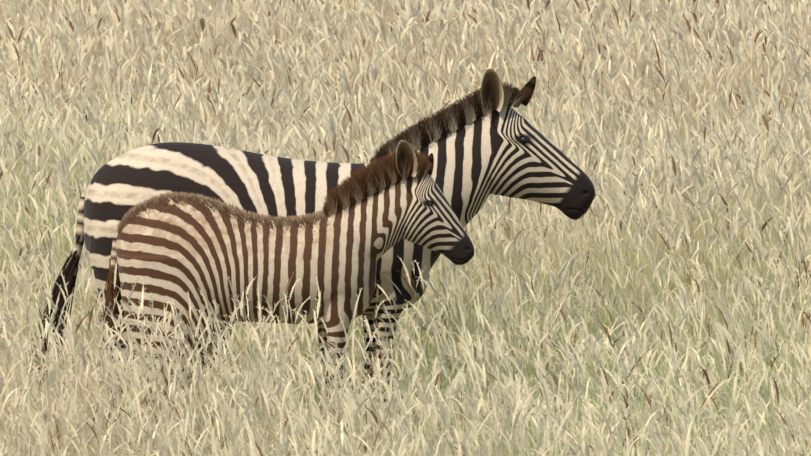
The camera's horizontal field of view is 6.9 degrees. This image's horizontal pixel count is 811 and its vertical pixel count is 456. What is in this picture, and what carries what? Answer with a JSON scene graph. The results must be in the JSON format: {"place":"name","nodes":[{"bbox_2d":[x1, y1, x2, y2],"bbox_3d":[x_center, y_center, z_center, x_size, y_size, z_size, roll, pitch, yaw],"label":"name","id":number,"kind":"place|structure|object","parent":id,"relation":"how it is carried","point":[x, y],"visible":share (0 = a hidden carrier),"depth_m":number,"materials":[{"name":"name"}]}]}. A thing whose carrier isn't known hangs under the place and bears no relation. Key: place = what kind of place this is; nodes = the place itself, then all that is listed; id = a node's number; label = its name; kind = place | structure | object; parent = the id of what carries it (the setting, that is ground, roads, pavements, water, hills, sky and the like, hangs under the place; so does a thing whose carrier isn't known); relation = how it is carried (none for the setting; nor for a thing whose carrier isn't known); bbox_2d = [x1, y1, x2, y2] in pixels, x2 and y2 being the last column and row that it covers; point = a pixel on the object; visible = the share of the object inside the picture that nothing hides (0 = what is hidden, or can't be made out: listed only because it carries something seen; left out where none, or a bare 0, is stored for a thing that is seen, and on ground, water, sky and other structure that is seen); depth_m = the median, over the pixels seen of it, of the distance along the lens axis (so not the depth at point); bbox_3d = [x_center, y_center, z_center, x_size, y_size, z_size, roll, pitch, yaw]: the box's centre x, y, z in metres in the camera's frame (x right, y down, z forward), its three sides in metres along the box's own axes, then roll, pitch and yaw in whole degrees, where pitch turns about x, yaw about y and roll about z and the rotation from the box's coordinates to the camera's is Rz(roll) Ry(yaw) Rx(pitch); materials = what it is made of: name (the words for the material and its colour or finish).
{"place":"outdoors","nodes":[
{"label":"outdoors","id":0,"kind":"place"},
{"bbox_2d":[0,0,810,345],"bbox_3d":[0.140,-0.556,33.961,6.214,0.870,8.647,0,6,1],"label":"tall grass heads","id":1,"kind":"object","parent":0,"point":[295,140],"depth_m":34.11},
{"bbox_2d":[0,168,810,455],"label":"tall grass heads","id":2,"kind":"object","parent":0,"point":[511,408],"depth_m":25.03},
{"bbox_2d":[0,0,810,98],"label":"tall grass heads","id":3,"kind":"object","parent":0,"point":[525,5],"depth_m":38.81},
{"bbox_2d":[0,8,810,393],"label":"tall grass","id":4,"kind":"structure","parent":0,"point":[498,248],"depth_m":32.29,"materials":[{"name":"beige plant"}]},
{"bbox_2d":[0,190,810,455],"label":"tall grass","id":5,"kind":"structure","parent":0,"point":[396,368],"depth_m":26.61,"materials":[{"name":"yellow plant"}]},
{"bbox_2d":[0,0,810,156],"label":"tall grass","id":6,"kind":"structure","parent":0,"point":[363,58],"depth_m":39.18,"materials":[{"name":"beige plant"}]},
{"bbox_2d":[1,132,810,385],"bbox_3d":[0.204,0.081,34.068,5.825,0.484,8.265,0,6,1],"label":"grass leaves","id":7,"kind":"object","parent":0,"point":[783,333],"visible":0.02,"depth_m":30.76,"materials":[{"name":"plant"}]},
{"bbox_2d":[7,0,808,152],"bbox_3d":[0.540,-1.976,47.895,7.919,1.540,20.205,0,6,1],"label":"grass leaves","id":8,"kind":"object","parent":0,"point":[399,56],"depth_m":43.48,"materials":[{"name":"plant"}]},
{"bbox_3d":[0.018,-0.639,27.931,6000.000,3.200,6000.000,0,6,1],"label":"ground","id":9,"kind":"structure","parent":0,"visible":0},
{"bbox_2d":[116,173,473,453],"bbox_3d":[-0.447,0.375,27.426,1.452,1.224,0.379,0,6,1],"label":"zebra foal","id":10,"kind":"object","parent":9,"relation":"on","point":[167,253],"visible":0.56,"depth_m":27.27,"materials":[{"name":"fur"}]},
{"bbox_2d":[98,258,124,350],"bbox_3d":[-1.195,0.318,27.437,0.112,0.413,0.136,0,6,1],"label":"tail tuft","id":11,"kind":"object","parent":10,"relation":"attached to","point":[111,293],"visible":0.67,"depth_m":27.42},
{"bbox_2d":[110,240,117,277],"bbox_3d":[-1.171,0.202,27.426,0.061,0.311,0.048,0,6,1],"label":"foal's tail","id":12,"kind":"object","parent":10,"relation":"attached to","point":[114,253],"visible":0.33,"depth_m":27.40},
{"bbox_2d":[117,191,329,238],"bbox_3d":[-0.739,-0.057,27.387,0.875,0.183,0.450,0,6,1],"label":"back fur","id":13,"kind":"object","parent":10,"relation":"on","point":[196,200],"visible":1,"depth_m":27.33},
{"bbox_2d":[322,149,431,216],"bbox_3d":[-0.116,-0.188,27.371,0.454,0.282,0.303,0,6,1],"label":"foal's mane","id":14,"kind":"object","parent":10,"relation":"on","point":[365,181],"visible":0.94,"depth_m":27.30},
{"bbox_2d":[396,140,416,177],"bbox_3d":[-0.009,-0.277,27.276,0.098,0.165,0.064,-3,7,-30],"label":"foal's ear","id":15,"kind":"object","parent":10,"relation":"attached to","point":[404,147],"visible":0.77,"depth_m":27.27},
{"bbox_2d":[427,153,433,175],"bbox_3d":[0.090,-0.252,27.411,0.054,0.100,0.058,0,6,1],"label":"foal's ear","id":16,"kind":"object","parent":10,"relation":"attached to","point":[431,159],"visible":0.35,"depth_m":27.39},
{"bbox_2d":[84,106,594,453],"bbox_3d":[-0.275,0.217,28.028,2.119,1.471,0.593,0,6,1],"label":"adult zebra","id":17,"kind":"object","parent":9,"relation":"on","point":[478,162],"visible":0.29,"depth_m":27.87},
{"bbox_2d":[21,250,79,389],"bbox_3d":[-1.480,0.381,28.079,0.230,0.632,0.196,-4,7,-35],"label":"tail tuft","id":18,"kind":"object","parent":17,"relation":"attached to","point":[68,272],"visible":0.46,"depth_m":28.04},
{"bbox_2d":[71,197,84,275],"bbox_3d":[-1.375,0.145,28.049,0.171,0.551,0.060,0,6,1],"label":"zebra tail","id":19,"kind":"object","parent":17,"relation":"attached to","point":[79,240],"visible":0.42,"depth_m":28.02},
{"bbox_2d":[370,81,526,162],"bbox_3d":[0.175,-0.429,27.956,0.650,0.362,0.262,0,6,1],"label":"zebra mane","id":20,"kind":"object","parent":17,"relation":"on","point":[427,130],"depth_m":27.90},
{"bbox_2d":[481,68,503,111],"bbox_3d":[0.344,-0.565,27.839,0.102,0.190,0.076,-3,7,-28],"label":"zebra ear","id":21,"kind":"object","parent":17,"relation":"attached to","point":[491,79],"visible":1,"depth_m":27.84},
{"bbox_2d":[520,136,527,142],"bbox_3d":[0.488,-0.363,27.865,0.036,0.029,0.029,0,6,1],"label":"zebra eye","id":22,"kind":"object","parent":17,"relation":"attached to","point":[523,139],"visible":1,"depth_m":27.86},
{"bbox_2d":[521,76,536,105],"bbox_3d":[0.502,-0.566,28.012,0.082,0.124,0.068,0,6,1],"label":"zebra ear","id":23,"kind":"object","parent":17,"relation":"attached to","point":[528,88],"visible":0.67,"depth_m":27.99},
{"bbox_2d":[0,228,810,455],"bbox_3d":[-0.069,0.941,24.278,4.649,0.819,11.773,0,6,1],"label":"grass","id":24,"kind":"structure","parent":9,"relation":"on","point":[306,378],"depth_m":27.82,"materials":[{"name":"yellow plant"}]},
{"bbox_2d":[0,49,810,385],"bbox_3d":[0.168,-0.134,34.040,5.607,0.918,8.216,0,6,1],"label":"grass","id":25,"kind":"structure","parent":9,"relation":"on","point":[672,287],"depth_m":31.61,"materials":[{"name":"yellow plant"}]},
{"bbox_2d":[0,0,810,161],"bbox_3d":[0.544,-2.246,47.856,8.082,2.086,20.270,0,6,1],"label":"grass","id":26,"kind":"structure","parent":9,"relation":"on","point":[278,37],"depth_m":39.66,"materials":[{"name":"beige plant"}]}
]}

